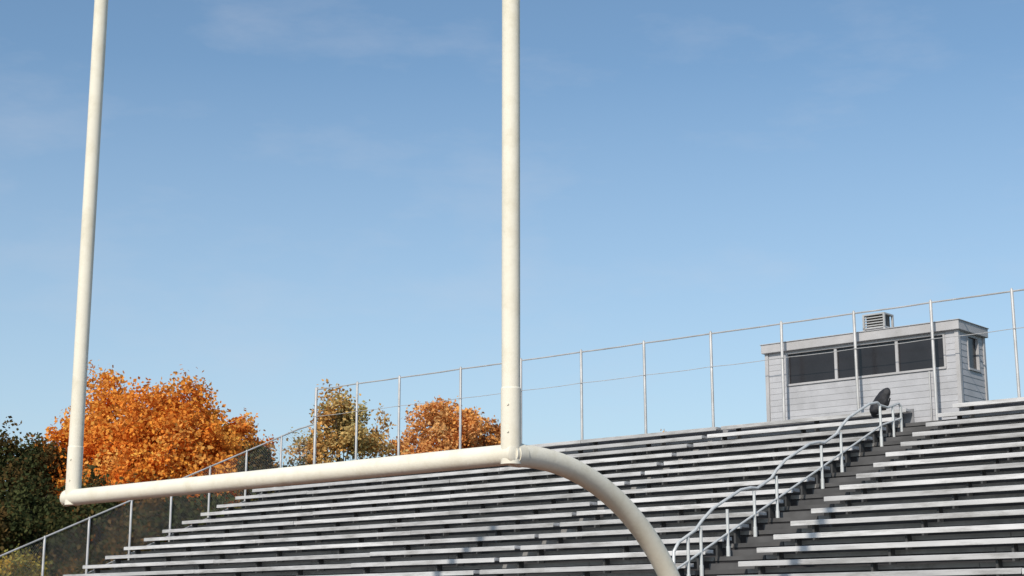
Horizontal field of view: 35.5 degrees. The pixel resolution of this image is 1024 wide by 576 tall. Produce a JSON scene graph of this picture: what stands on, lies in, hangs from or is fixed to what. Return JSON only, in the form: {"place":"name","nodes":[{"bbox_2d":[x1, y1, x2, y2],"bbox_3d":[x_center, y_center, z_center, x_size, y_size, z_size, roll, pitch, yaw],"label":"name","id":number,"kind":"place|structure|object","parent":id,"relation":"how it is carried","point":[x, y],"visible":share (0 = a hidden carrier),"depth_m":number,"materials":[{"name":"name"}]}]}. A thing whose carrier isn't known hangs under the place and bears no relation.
{"place":"outdoors","nodes":[
{"label":"outdoors","id":0,"kind":"place"},
{"bbox_2d":[0,0,1023,467],"label":"sky","id":1,"kind":"structure","parent":0,"point":[293,195],"materials":[{"name":"blue"}]},
{"label":"ground","id":2,"kind":"structure","parent":0,"visible":0},
{"bbox_2d":[0,544,57,575],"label":"shrub","id":3,"kind":"object","parent":2,"relation":"on","point":[21,557],"visible":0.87,"depth_m":43.13,"materials":[{"name":"yellow plant"}]},
{"bbox_2d":[0,416,65,555],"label":"oak tree","id":4,"kind":"object","parent":2,"relation":"on","point":[10,449],"visible":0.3,"depth_m":59.35,"materials":[{"name":"green plant"}]},
{"bbox_2d":[20,432,66,498],"bbox_3d":[-18.179,10.182,62.230,3.648,9.412,3.545,0,-12,0],"label":"oak tree","id":5,"kind":"object","parent":2,"relation":"on","point":[49,447],"visible":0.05,"depth_m":62.57,"materials":[{"name":"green plant"}]},
{"bbox_2d":[0,461,108,575],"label":"oak tree","id":6,"kind":"object","parent":2,"relation":"on","point":[17,518],"visible":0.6,"depth_m":51.58,"materials":[{"name":"green plant"}]},
{"bbox_2d":[37,550,107,575],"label":"shrub","id":7,"kind":"object","parent":2,"relation":"on","point":[80,570],"visible":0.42,"depth_m":44.03,"materials":[{"name":"green plant"}]},
{"bbox_2d":[9,464,179,575],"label":"oak tree","id":8,"kind":"object","parent":2,"relation":"on","point":[85,511],"visible":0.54,"depth_m":51.93,"materials":[{"name":"green plant"}]},
{"bbox_2d":[44,360,146,514],"bbox_3d":[-16.424,8.956,63.447,6.456,12.363,6.218,0,-12,0],"label":"maple tree","id":9,"kind":"object","parent":2,"relation":"on","point":[107,382],"visible":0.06,"depth_m":63.41,"materials":[{"name":"orange plant"}]},
{"bbox_2d":[53,364,256,541],"bbox_3d":[-13.630,8.836,61.607,8.184,11.801,8.066,-6,-13,24],"label":"maple tree","id":10,"kind":"object","parent":2,"relation":"on","point":[157,429],"visible":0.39,"depth_m":60.31,"materials":[{"name":"orange plant"}]},
{"bbox_2d":[109,491,255,549],"bbox_3d":[-11.327,9.935,55.148,5.904,6.952,5.793,0,-12,0],"label":"shrub","id":11,"kind":"object","parent":2,"relation":"on","point":[194,506],"visible":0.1,"depth_m":54.67,"materials":[{"name":"green plant"}]},
{"bbox_2d":[168,408,278,508],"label":"maple tree","id":12,"kind":"object","parent":2,"relation":"on","point":[243,426],"visible":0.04,"depth_m":65.83,"materials":[{"name":"orange plant"}]},
{"bbox_2d":[233,441,284,501],"bbox_3d":[-9.062,9.651,57.203,2.287,8.396,2.552,6,-14,-26],"label":"cedar tree","id":13,"kind":"object","parent":2,"relation":"on","point":[265,461],"visible":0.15,"depth_m":57.63,"materials":[{"name":"green plant"}]},
{"bbox_2d":[233,453,311,508],"bbox_3d":[-8.541,9.943,57.483,5.791,7.917,5.082,-11,-16,42],"label":"oak tree","id":14,"kind":"object","parent":2,"relation":"on","point":[292,463],"visible":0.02,"depth_m":57.41,"materials":[{"name":"green plant"}]},
{"bbox_2d":[265,378,408,464],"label":"ash tree","id":15,"kind":"object","parent":2,"relation":"on","point":[341,426],"visible":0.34,"depth_m":65.36,"materials":[{"name":"yellow plant"}]},
{"bbox_2d":[60,0,679,575],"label":"football goalpost","id":16,"kind":"object","parent":2,"relation":"on","point":[512,450],"visible":1,"depth_m":15.64,"materials":[{"name":"cream paint"},{"name":"steel"}]},
{"bbox_2d":[385,395,489,455],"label":"beech tree","id":17,"kind":"object","parent":2,"relation":"on","point":[443,423],"visible":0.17,"depth_m":67.46,"materials":[{"name":"orange plant"}]},
{"bbox_2d":[463,408,500,447],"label":"beech tree","id":18,"kind":"object","parent":2,"relation":"on","point":[490,439],"visible":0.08,"depth_m":69.85,"materials":[{"name":"orange plant"}]},
{"bbox_3d":[2.784,7.057,25.842,34.500,0.110,14.800,-10,-16,39],"label":"concrete pad","id":19,"kind":"object","parent":2,"relation":"on","visible":0},
{"bbox_2d":[63,397,1023,575],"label":"bleachers","id":20,"kind":"object","parent":19,"relation":"on","point":[936,498],"visible":0.88,"depth_m":29.02,"materials":[{"name":"metal"}]},
{"bbox_2d":[0,424,313,575],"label":"chain link fence","id":21,"kind":"object","parent":20,"relation":"attached to","point":[87,554],"visible":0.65,"depth_m":37.42,"materials":[{"name":"metal"}]},
{"bbox_2d":[313,288,1023,463],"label":"top rail fence","id":22,"kind":"object","parent":20,"relation":"on","point":[710,333],"visible":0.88,"depth_m":34.10,"materials":[{"name":"silver metal"}]},
{"bbox_2d":[672,401,902,575],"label":"aisle handrail","id":23,"kind":"object","parent":20,"relation":"attached to","point":[726,534],"visible":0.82,"depth_m":26.15,"materials":[{"name":"silver metal"}]},
{"bbox_2d":[760,312,988,421],"bbox_3d":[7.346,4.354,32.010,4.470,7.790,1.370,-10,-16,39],"label":"press box","id":24,"kind":"object","parent":20,"relation":"on","point":[818,385],"visible":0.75,"depth_m":31.89,"materials":[{"name":"paint"}]},
{"bbox_2d":[789,335,976,383],"bbox_3d":[7.276,1.440,32.061,3.816,0.626,0.754,-6,-14,27],"label":"window glass","id":25,"kind":"structure","parent":24,"relation":"in","point":[916,355],"depth_m":32.06,"materials":[{"name":"black glass"}]},
{"bbox_2d":[785,333,981,385],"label":"window frames","id":26,"kind":"structure","parent":24,"relation":"in","point":[898,371],"depth_m":31.74,"materials":[{"name":"white metal"}]},
{"bbox_2d":[869,388,890,416],"bbox_3d":[7.118,2.209,30.883,0.353,0.643,0.296,14,18,-48],"label":"backpack","id":27,"kind":"object","parent":20,"relation":"on","point":[882,397],"visible":0.72,"depth_m":30.78,"materials":[{"name":"black fabric"}]}
]}

